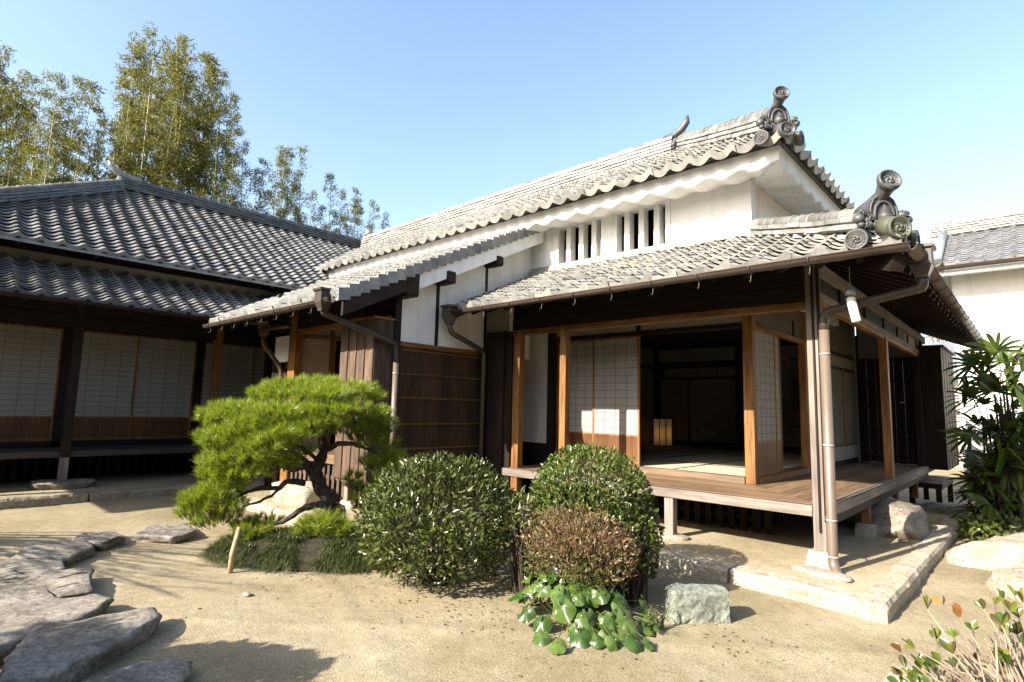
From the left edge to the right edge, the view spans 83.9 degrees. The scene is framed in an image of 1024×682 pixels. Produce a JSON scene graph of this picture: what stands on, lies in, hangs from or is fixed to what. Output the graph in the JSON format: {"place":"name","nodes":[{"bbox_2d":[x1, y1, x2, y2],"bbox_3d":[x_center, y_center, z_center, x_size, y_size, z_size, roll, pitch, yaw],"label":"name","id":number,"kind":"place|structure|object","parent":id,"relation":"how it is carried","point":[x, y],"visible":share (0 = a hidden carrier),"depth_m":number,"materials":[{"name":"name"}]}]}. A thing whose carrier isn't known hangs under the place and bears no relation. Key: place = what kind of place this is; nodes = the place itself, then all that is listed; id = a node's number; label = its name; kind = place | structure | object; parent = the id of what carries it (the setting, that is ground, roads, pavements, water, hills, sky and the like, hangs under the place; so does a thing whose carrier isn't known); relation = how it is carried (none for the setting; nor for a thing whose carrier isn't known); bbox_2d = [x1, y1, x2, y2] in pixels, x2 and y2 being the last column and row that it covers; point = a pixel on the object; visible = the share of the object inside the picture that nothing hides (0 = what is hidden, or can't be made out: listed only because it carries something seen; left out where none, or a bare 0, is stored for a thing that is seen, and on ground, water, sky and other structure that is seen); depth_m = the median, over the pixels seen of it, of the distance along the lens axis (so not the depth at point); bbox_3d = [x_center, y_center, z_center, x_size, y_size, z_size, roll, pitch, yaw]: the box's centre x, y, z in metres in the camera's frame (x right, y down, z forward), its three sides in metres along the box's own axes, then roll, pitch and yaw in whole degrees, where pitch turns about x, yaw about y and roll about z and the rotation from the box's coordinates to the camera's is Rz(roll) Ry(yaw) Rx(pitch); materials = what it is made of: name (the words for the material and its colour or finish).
{"place":"outdoors","nodes":[
{"label":"outdoors","id":0,"kind":"place"},
{"bbox_2d":[0,468,1023,681],"bbox_3d":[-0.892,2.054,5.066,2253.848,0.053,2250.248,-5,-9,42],"label":"ground","id":1,"kind":"structure","parent":0,"point":[141,575],"depth_m":3.90,"materials":[{"name":"sand"}]},
{"bbox_2d":[0,44,26,186],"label":"bamboo","id":2,"kind":"object","parent":1,"relation":"on","point":[5,80],"visible":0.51,"depth_m":22.62,"materials":[{"name":"green plant"}]},
{"bbox_2d":[0,107,33,185],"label":"bamboo","id":3,"kind":"object","parent":1,"relation":"on","point":[18,116],"visible":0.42,"depth_m":22.25,"materials":[{"name":"green plant"}]},
{"bbox_2d":[0,67,37,186],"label":"bamboo","id":4,"kind":"object","parent":1,"relation":"on","point":[14,93],"visible":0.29,"depth_m":23.61,"materials":[{"name":"green plant"}]},
{"bbox_2d":[3,98,40,185],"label":"bamboo","id":5,"kind":"object","parent":1,"relation":"on","point":[27,104],"visible":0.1,"depth_m":23.80,"materials":[{"name":"green plant"}]},
{"bbox_2d":[2,106,43,185],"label":"bamboo","id":6,"kind":"object","parent":1,"relation":"on","point":[31,114],"visible":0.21,"depth_m":23.52,"materials":[{"name":"green plant"}]},
{"bbox_2d":[2,69,43,186],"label":"bamboo","id":7,"kind":"object","parent":1,"relation":"on","point":[29,91],"visible":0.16,"depth_m":25.85,"materials":[{"name":"green plant"}]},
{"bbox_2d":[0,559,66,572],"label":"stepping stone","id":8,"kind":"object","parent":1,"relation":"on","point":[6,565],"visible":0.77,"depth_m":4.74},
{"bbox_2d":[16,66,55,184],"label":"bamboo","id":9,"kind":"object","parent":1,"relation":"on","point":[32,172],"visible":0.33,"depth_m":22.01,"materials":[{"name":"green plant"}]},
{"bbox_2d":[0,568,94,606],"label":"stepping stone","id":10,"kind":"object","parent":1,"relation":"on","point":[23,585],"visible":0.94,"depth_m":4.18,"materials":[{"name":"stone"}]},
{"bbox_2d":[30,135,64,183],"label":"bamboo","id":11,"kind":"object","parent":1,"relation":"on","point":[47,180],"visible":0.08,"depth_m":22.77,"materials":[{"name":"green plant"}]},
{"bbox_2d":[20,68,76,184],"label":"bamboo","id":12,"kind":"object","parent":1,"relation":"on","point":[62,83],"visible":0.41,"depth_m":21.15,"materials":[{"name":"green plant"}]},
{"bbox_2d":[10,539,94,566],"bbox_3d":[-4.188,1.955,5.232,0.585,0.138,0.802,4,-7,-24],"label":"stepping stone","id":13,"kind":"object","parent":1,"relation":"on","point":[68,552],"visible":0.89,"depth_m":5.16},
{"bbox_2d":[30,92,76,183],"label":"bamboo","id":14,"kind":"object","parent":1,"relation":"on","point":[69,120],"visible":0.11,"depth_m":24.05,"materials":[{"name":"green plant"}]},
{"bbox_2d":[0,594,113,663],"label":"stepping stone","id":15,"kind":"object","parent":1,"relation":"on","point":[19,621],"visible":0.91,"depth_m":3.57,"materials":[{"name":"stone"}]},
{"bbox_2d":[42,74,89,183],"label":"bamboo","id":16,"kind":"object","parent":1,"relation":"on","point":[75,78],"visible":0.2,"depth_m":23.80,"materials":[{"name":"green plant"}]},
{"bbox_2d":[51,116,84,182],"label":"bamboo","id":17,"kind":"object","parent":1,"relation":"on","point":[67,177],"visible":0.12,"depth_m":23.50,"materials":[{"name":"green plant"}]},
{"bbox_2d":[0,607,161,681],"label":"stepping stone","id":18,"kind":"object","parent":1,"relation":"on","point":[76,651],"visible":0.98,"depth_m":3.13,"materials":[{"name":"stone"}]},
{"bbox_2d":[58,79,105,181],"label":"bamboo","id":19,"kind":"object","parent":1,"relation":"on","point":[91,102],"visible":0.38,"depth_m":22.72,"materials":[{"name":"green plant"}]},
{"bbox_2d":[69,104,109,181],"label":"bamboo","id":20,"kind":"object","parent":1,"relation":"on","point":[96,111],"visible":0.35,"depth_m":22.98,"materials":[{"name":"green plant"}]},
{"bbox_2d":[82,127,108,179],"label":"bamboo","id":21,"kind":"object","parent":1,"relation":"on","point":[94,164],"visible":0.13,"depth_m":24.94,"materials":[{"name":"green plant"}]},
{"bbox_2d":[71,531,125,550],"bbox_3d":[-4.216,2.022,5.789,0.664,0.134,0.445,-5,-9,42],"label":"stepping stone","id":22,"kind":"object","parent":1,"relation":"on","point":[103,540],"visible":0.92,"depth_m":5.70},
{"bbox_2d":[80,115,116,180],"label":"bamboo","id":23,"kind":"object","parent":1,"relation":"on","point":[112,130],"visible":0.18,"depth_m":24.94,"materials":[{"name":"green plant"}]},
{"bbox_2d":[91,63,135,180],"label":"bamboo","id":24,"kind":"object","parent":1,"relation":"on","point":[112,122],"visible":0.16,"depth_m":27.26,"materials":[{"name":"green plant"}]},
{"bbox_2d":[99,65,145,179],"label":"bamboo","id":25,"kind":"object","parent":1,"relation":"on","point":[133,77],"visible":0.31,"depth_m":24.69,"materials":[{"name":"green plant"}]},
{"bbox_2d":[104,45,146,178],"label":"bamboo","id":26,"kind":"object","parent":1,"relation":"on","point":[125,79],"visible":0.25,"depth_m":27.18,"materials":[{"name":"green plant"}]},
{"bbox_2d":[112,94,138,174],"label":"bamboo","id":27,"kind":"object","parent":1,"relation":"on","point":[131,105],"visible":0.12,"depth_m":26.04,"materials":[{"name":"green plant"}]},
{"bbox_2d":[108,30,146,177],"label":"bamboo","id":28,"kind":"object","parent":1,"relation":"on","point":[136,58],"visible":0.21,"depth_m":27.22,"materials":[{"name":"green plant"}]},
{"bbox_2d":[108,39,150,165],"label":"bamboo","id":29,"kind":"object","parent":1,"relation":"on","point":[135,81],"visible":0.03,"depth_m":28.97,"materials":[{"name":"green plant"}]},
{"bbox_2d":[83,659,191,681],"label":"stepping stone","id":30,"kind":"object","parent":1,"relation":"on","point":[161,670],"visible":1,"depth_m":2.92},
{"bbox_2d":[109,21,168,180],"bbox_3d":[-15.990,-5.183,24.171,2.544,18.090,2.676,4,-7,-18],"label":"bamboo","id":31,"kind":"object","parent":1,"relation":"on","point":[155,94],"visible":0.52,"depth_m":24.78,"materials":[{"name":"green plant"}]},
{"bbox_2d":[121,76,161,183],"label":"bamboo","id":32,"kind":"object","parent":1,"relation":"on","point":[150,103],"visible":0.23,"depth_m":24.95,"materials":[{"name":"green plant"}]},
{"bbox_2d":[124,58,165,179],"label":"bamboo","id":33,"kind":"object","parent":1,"relation":"on","point":[144,65],"visible":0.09,"depth_m":27.55,"materials":[{"name":"green plant"}]},
{"bbox_2d":[138,96,164,183],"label":"bamboo","id":34,"kind":"object","parent":1,"relation":"on","point":[154,136],"visible":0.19,"depth_m":24.83,"materials":[{"name":"green plant"}]},
{"bbox_2d":[136,35,184,186],"bbox_3d":[-16.105,-5.104,25.477,2.577,18.232,2.387,7,-9,-38],"label":"bamboo","id":35,"kind":"object","parent":1,"relation":"on","point":[163,56],"visible":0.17,"depth_m":26.18,"materials":[{"name":"green plant"}]},
{"bbox_2d":[132,523,194,543],"bbox_3d":[-3.729,2.087,6.188,0.595,0.122,0.773,3,-7,-15],"label":"stepping stone","id":36,"kind":"object","parent":1,"relation":"on","point":[172,533],"visible":0.97,"depth_m":6.00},
{"bbox_2d":[139,68,191,191],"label":"bamboo","id":37,"kind":"object","parent":1,"relation":"on","point":[159,145],"visible":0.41,"depth_m":24.41,"materials":[{"name":"green plant"}]},
{"bbox_2d":[149,54,193,183],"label":"bamboo","id":38,"kind":"object","parent":1,"relation":"on","point":[171,99],"visible":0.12,"depth_m":26.61,"materials":[{"name":"green plant"}]},
{"bbox_2d":[151,29,201,192],"bbox_3d":[-14.365,-4.886,24.408,2.665,17.634,2.466,2,-7,-8],"label":"bamboo","id":39,"kind":"object","parent":1,"relation":"on","point":[175,67],"visible":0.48,"depth_m":24.74,"materials":[{"name":"green plant"}]},
{"bbox_2d":[156,33,196,186],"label":"bamboo","id":40,"kind":"object","parent":1,"relation":"on","point":[187,56],"visible":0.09,"depth_m":27.88,"materials":[{"name":"green plant"}]},
{"bbox_2d":[156,50,202,189],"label":"bamboo","id":41,"kind":"object","parent":1,"relation":"on","point":[179,136],"visible":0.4,"depth_m":24.63,"materials":[{"name":"green plant"}]},
{"bbox_2d":[0,160,360,482],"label":"side wing","id":42,"kind":"structure","parent":1,"relation":"on","point":[116,294],"depth_m":9.96,"materials":[{"name":"tile"}]},
{"bbox_2d":[165,111,195,192],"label":"bamboo","id":43,"kind":"object","parent":1,"relation":"on","point":[181,155],"visible":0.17,"depth_m":24.89,"materials":[{"name":"green plant"}]},
{"bbox_2d":[160,79,203,194],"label":"bamboo","id":44,"kind":"object","parent":1,"relation":"on","point":[198,107],"visible":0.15,"depth_m":25.77,"materials":[{"name":"green plant"}]},
{"bbox_2d":[172,51,221,191],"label":"bamboo","id":45,"kind":"object","parent":1,"relation":"on","point":[206,56],"visible":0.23,"depth_m":26.85,"materials":[{"name":"green plant"}]},
{"bbox_2d":[188,107,218,196],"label":"bamboo","id":46,"kind":"object","parent":1,"relation":"on","point":[205,157],"visible":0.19,"depth_m":26.08,"materials":[{"name":"green plant"}]},
{"bbox_2d":[185,63,224,199],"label":"bamboo","id":47,"kind":"object","parent":1,"relation":"on","point":[217,70],"visible":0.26,"depth_m":26.41,"materials":[{"name":"green plant"}]},
{"bbox_2d":[187,92,225,195],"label":"bamboo","id":48,"kind":"object","parent":1,"relation":"on","point":[205,102],"visible":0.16,"depth_m":26.63,"materials":[{"name":"green plant"}]},
{"bbox_2d":[194,95,229,201],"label":"bamboo","id":49,"kind":"object","parent":1,"relation":"on","point":[214,196],"visible":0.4,"depth_m":25.11,"materials":[{"name":"green plant"}]},
{"bbox_2d":[192,68,238,202],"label":"bamboo","id":50,"kind":"object","parent":1,"relation":"on","point":[223,82],"visible":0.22,"depth_m":27.54,"materials":[{"name":"green plant"}]},
{"bbox_2d":[204,90,242,206],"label":"bamboo","id":51,"kind":"object","parent":1,"relation":"on","point":[234,100],"visible":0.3,"depth_m":26.35,"materials":[{"name":"green plant"}]},
{"bbox_2d":[213,112,250,207],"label":"bamboo","id":52,"kind":"object","parent":1,"relation":"on","point":[237,182],"visible":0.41,"depth_m":25.35,"materials":[{"name":"green plant"}]},
{"bbox_2d":[227,527,241,573],"bbox_3d":[-2.420,1.829,4.960,0.049,0.397,0.111,-1,-7,17],"label":"support pole","id":53,"kind":"object","parent":1,"relation":"on","point":[232,553],"visible":0.83,"depth_m":4.94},
{"bbox_2d":[227,139,259,209],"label":"bamboo","id":54,"kind":"object","parent":1,"relation":"on","point":[246,174],"visible":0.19,"depth_m":26.87,"materials":[{"name":"green plant"}]},
{"bbox_2d":[247,157,273,213],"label":"bamboo","id":55,"kind":"object","parent":1,"relation":"on","point":[265,198],"visible":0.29,"depth_m":27.36,"materials":[{"name":"green plant"}]},
{"bbox_2d":[261,145,288,215],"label":"bamboo","id":56,"kind":"object","parent":1,"relation":"on","point":[282,161],"visible":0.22,"depth_m":31.19,"materials":[{"name":"green plant"}]},
{"bbox_2d":[266,145,295,218],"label":"bamboo","id":57,"kind":"object","parent":1,"relation":"on","point":[280,174],"visible":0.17,"depth_m":33.52,"materials":[{"name":"green plant"}]},
{"bbox_2d":[276,185,294,217],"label":"bamboo","id":58,"kind":"object","parent":1,"relation":"on","point":[284,213],"visible":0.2,"depth_m":29.69,"materials":[{"name":"green plant"}]},
{"bbox_2d":[274,144,302,222],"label":"bamboo","id":59,"kind":"object","parent":1,"relation":"on","point":[285,169],"visible":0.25,"depth_m":33.96,"materials":[{"name":"green plant"}]},
{"bbox_2d":[207,535,382,572],"bbox_3d":[-1.983,2.014,5.482,1.996,0.308,0.978,0,-7,10],"label":"mound","id":60,"kind":"object","parent":1,"relation":"on","point":[310,551],"visible":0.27,"depth_m":5.14,"materials":[{"name":"soil"}]},
{"bbox_2d":[170,371,409,545],"bbox_3d":[-2.194,1.174,5.710,2.321,1.839,1.354,2,-7,-2],"label":"pine tree","id":61,"kind":"object","parent":60,"relation":"on","point":[258,433],"visible":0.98,"depth_m":5.57,"materials":[{"name":"green plant"}]},
{"bbox_2d":[195,524,411,576],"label":"mondo grass","id":62,"kind":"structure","parent":60,"relation":"on","point":[220,549],"depth_m":5.14,"materials":[{"name":"plant"}]},
{"bbox_2d":[284,145,311,223],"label":"bamboo","id":63,"kind":"object","parent":1,"relation":"on","point":[300,174],"visible":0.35,"depth_m":33.83,"materials":[{"name":"green plant"}]},
{"bbox_2d":[301,189,319,226],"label":"bamboo","id":64,"kind":"object","parent":1,"relation":"on","point":[312,217],"visible":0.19,"depth_m":33.02,"materials":[{"name":"green plant"}]},
{"bbox_2d":[320,173,341,233],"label":"bamboo","id":65,"kind":"object","parent":1,"relation":"on","point":[332,211],"visible":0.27,"depth_m":31.40,"materials":[{"name":"green plant"}]},
{"bbox_2d":[332,188,350,234],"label":"bamboo","id":66,"kind":"object","parent":1,"relation":"on","point":[343,197],"visible":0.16,"depth_m":35.08,"materials":[{"name":"green plant"}]},
{"bbox_2d":[331,196,363,235],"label":"bamboo","id":67,"kind":"object","parent":1,"relation":"on","point":[345,219],"visible":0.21,"depth_m":32.75,"materials":[{"name":"green plant"}]},
{"bbox_2d":[346,186,364,242],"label":"bamboo","id":68,"kind":"object","parent":1,"relation":"on","point":[353,198],"visible":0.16,"depth_m":35.13,"materials":[{"name":"green plant"}]},
{"bbox_2d":[202,227,543,512],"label":"entrance hall","id":69,"kind":"structure","parent":1,"relation":"on","point":[384,325],"depth_m":7.79,"materials":[{"name":"wood"}]},
{"bbox_2d":[348,449,518,593],"bbox_3d":[-0.637,1.490,4.867,1.525,1.125,1.520,-5,-9,42],"label":"round bush","id":70,"kind":"object","parent":1,"relation":"on","point":[454,543],"visible":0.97,"depth_m":4.53,"materials":[{"name":"green plant"}]},
{"bbox_2d":[83,552,871,680],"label":"leaf litter","id":71,"kind":"object","parent":1,"relation":"on","point":[517,614],"visible":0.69,"depth_m":3.95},
{"bbox_2d":[0,469,960,624],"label":"stone terrace","id":72,"kind":"structure","parent":1,"relation":"on","point":[888,575],"depth_m":5.81,"materials":[{"name":"stone"}]},
{"bbox_2d":[30,478,95,489],"bbox_3d":[-6.832,2.177,8.682,0.695,0.136,0.802,-5,-9,42],"label":"pad stone","id":73,"kind":"object","parent":72,"relation":"on","point":[52,484],"visible":0.91,"depth_m":8.49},
{"bbox_2d":[270,481,320,506],"bbox_3d":[-2.904,2.083,7.808,0.939,0.312,0.544,-5,-9,42],"label":"shoe stone","id":74,"kind":"object","parent":72,"relation":"on","point":[294,495],"visible":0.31,"depth_m":7.54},
{"bbox_2d":[791,564,852,582],"bbox_3d":[2.685,2.006,4.914,0.222,0.061,0.512,6,-8,-34],"label":"drain stone","id":75,"kind":"object","parent":72,"relation":"on","point":[825,573],"visible":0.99,"depth_m":4.85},
{"bbox_2d":[805,548,839,568],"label":"pad stone","id":76,"kind":"object","parent":72,"relation":"on","point":[815,558],"visible":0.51,"depth_m":5.17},
{"bbox_2d":[855,522,877,538],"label":"pad stone","id":77,"kind":"object","parent":72,"relation":"on","point":[866,530],"visible":0.91,"depth_m":6.49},
{"bbox_2d":[859,496,931,539],"bbox_3d":[4.692,2.233,7.011,0.755,0.548,1.504,-5,-9,42],"label":"boulder","id":78,"kind":"object","parent":72,"relation":"on","point":[891,517],"visible":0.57,"depth_m":6.60,"materials":[{"name":"grey stone"}]},
{"bbox_2d":[920,502,980,514],"bbox_3d":[6.590,2.569,8.438,0.992,0.285,0.878,-5,-9,42],"label":"boulder","id":79,"kind":"object","parent":72,"relation":"on","point":[941,508],"visible":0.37,"depth_m":8.35,"materials":[{"name":"grey stone"}]},
{"bbox_2d":[502,486,545,593],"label":"variegated shrub","id":80,"kind":"object","parent":1,"relation":"on","point":[517,577],"visible":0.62,"depth_m":4.52,"materials":[{"name":"green plant"}]},
{"bbox_2d":[516,503,640,611],"bbox_3d":[0.491,1.608,4.233,0.987,0.797,0.786,-5,-9,42],"label":"brown bush","id":81,"kind":"object","parent":1,"relation":"on","point":[554,546],"visible":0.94,"depth_m":4.09,"materials":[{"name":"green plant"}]},
{"bbox_2d":[508,545,673,654],"bbox_3d":[0.444,1.740,3.929,1.226,0.484,1.002,-5,-9,42],"label":"leopard plant","id":82,"kind":"object","parent":1,"relation":"on","point":[595,630],"visible":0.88,"depth_m":3.78,"materials":[{"name":"green plant"}]},
{"bbox_2d":[527,441,655,590],"bbox_3d":[0.641,1.449,4.715,1.057,1.232,1.111,-5,-9,42],"label":"round bush","id":83,"kind":"object","parent":1,"relation":"on","point":[554,474],"visible":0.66,"depth_m":4.54,"materials":[{"name":"green plant"}]},
{"bbox_2d":[592,483,665,607],"bbox_3d":[0.899,1.575,4.445,0.534,0.929,0.600,-5,-9,42],"label":"evergreen shrub","id":84,"kind":"object","parent":1,"relation":"on","point":[649,544],"visible":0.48,"depth_m":4.34,"materials":[{"name":"green plant"}]},
{"bbox_2d":[315,86,983,572],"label":"house","id":85,"kind":"structure","parent":1,"relation":"on","point":[689,282],"depth_m":7.76,"materials":[{"name":"white paint"}]},
{"bbox_2d":[551,199,670,264],"bbox_3d":[1.456,-1.542,8.473,2.060,0.780,0.235,-5,-9,42],"label":"window","id":86,"kind":"structure","parent":85,"relation":"in","point":[645,228],"depth_m":8.25,"materials":[{"name":"white paint"}]},
{"bbox_2d":[653,418,672,446],"bbox_3d":[3.300,1.993,12.460,0.320,0.595,0.320,-5,-9,42],"label":"floor lamp","id":87,"kind":"object","parent":85,"relation":"on","point":[662,431],"visible":1,"depth_m":12.36,"materials":[{"name":"paper"}]},
{"bbox_2d":[845,267,860,322],"bbox_3d":[2.924,-0.511,4.899,0.114,0.716,0.085,-5,-9,42],"label":"hanging lamp","id":88,"kind":"object","parent":85,"relation":"hanging from","point":[853,309],"visible":0.98,"depth_m":4.86,"materials":[{"name":"glass"}]},
{"bbox_2d":[858,357,917,464],"bbox_3d":[6.965,1.266,10.459,1.020,1.920,0.065,-5,-9,42],"label":"board door","id":89,"kind":"structure","parent":85,"relation":"in","point":[900,368],"depth_m":10.47,"materials":[{"name":"brown wood"}]},
{"bbox_2d":[664,582,730,623],"bbox_3d":[1.329,1.897,4.100,0.438,0.259,0.220,2,-7,-5],"label":"stone block","id":90,"kind":"object","parent":1,"relation":"on","point":[699,603],"depth_m":4.02,"materials":[{"name":"stone"}]},
{"bbox_2d":[909,475,953,502],"bbox_3d":[7.109,2.556,9.639,0.460,0.433,1.600,-5,-9,42],"label":"slatted bench","id":91,"kind":"object","parent":1,"relation":"on","point":[939,484],"visible":0.62,"depth_m":9.28,"materials":[{"name":"brown wood"}]},
{"bbox_2d":[887,584,1023,681],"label":"twiggy shrub","id":92,"kind":"object","parent":1,"relation":"on","point":[1011,667],"visible":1,"depth_m":2.33,"materials":[{"name":"green plant"}]},
{"bbox_2d":[928,209,1023,471],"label":"storehouse","id":93,"kind":"structure","parent":1,"relation":"on","point":[979,263],"depth_m":14.00,"materials":[{"name":"white paint"}]},
{"bbox_2d":[938,409,1023,536],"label":"lady palm","id":94,"kind":"object","parent":1,"relation":"on","point":[1000,462],"visible":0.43,"depth_m":7.30,"materials":[{"name":"green plant"}]},
{"bbox_2d":[941,378,1023,502],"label":"lady palm","id":95,"kind":"object","parent":1,"relation":"on","point":[969,392],"visible":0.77,"depth_m":7.44,"materials":[{"name":"green plant"}]},
{"bbox_2d":[943,332,1023,517],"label":"lady palm","id":96,"kind":"object","parent":1,"relation":"on","point":[991,348],"visible":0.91,"depth_m":7.44,"materials":[{"name":"green plant"}]},
{"bbox_2d":[944,532,1023,570],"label":"boulder","id":97,"kind":"object","parent":1,"relation":"on","point":[996,552],"visible":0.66,"depth_m":5.72,"materials":[{"name":"beige stone"}]},
{"bbox_2d":[946,444,1023,523],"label":"lady palm","id":98,"kind":"object","parent":1,"relation":"on","point":[1000,487],"visible":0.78,"depth_m":7.28,"materials":[{"name":"green plant"}]},
{"bbox_2d":[954,507,1023,542],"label":"ground plants","id":99,"kind":"object","parent":1,"relation":"on","point":[994,527],"visible":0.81,"depth_m":6.83,"materials":[{"name":"green plant"}]},
{"bbox_2d":[985,568,1023,603],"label":"boulder","id":100,"kind":"object","parent":1,"relation":"on","point":[1001,578],"visible":0.6,"depth_m":4.89,"materials":[{"name":"beige stone"}]},
{"bbox_2d":[0,0,1023,343],"label":"sky","id":101,"kind":"structure","parent":0,"point":[422,108],"materials":[{"name":"blue"}]},
{"bbox_2d":[697,422,714,441],"bbox_3d":[4.189,1.968,12.274,0.400,0.422,0.170,-5,-9,42],"label":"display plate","id":102,"kind":"object","parent":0,"point":[705,431],"visible":1,"depth_m":12.27,"materials":[{"name":"ceramic"}]},
{"bbox_2d":[922,342,959,410],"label":"building","id":103,"kind":"structure","parent":0,"point":[951,346],"depth_m":27.23,"materials":[{"name":"white paint"}]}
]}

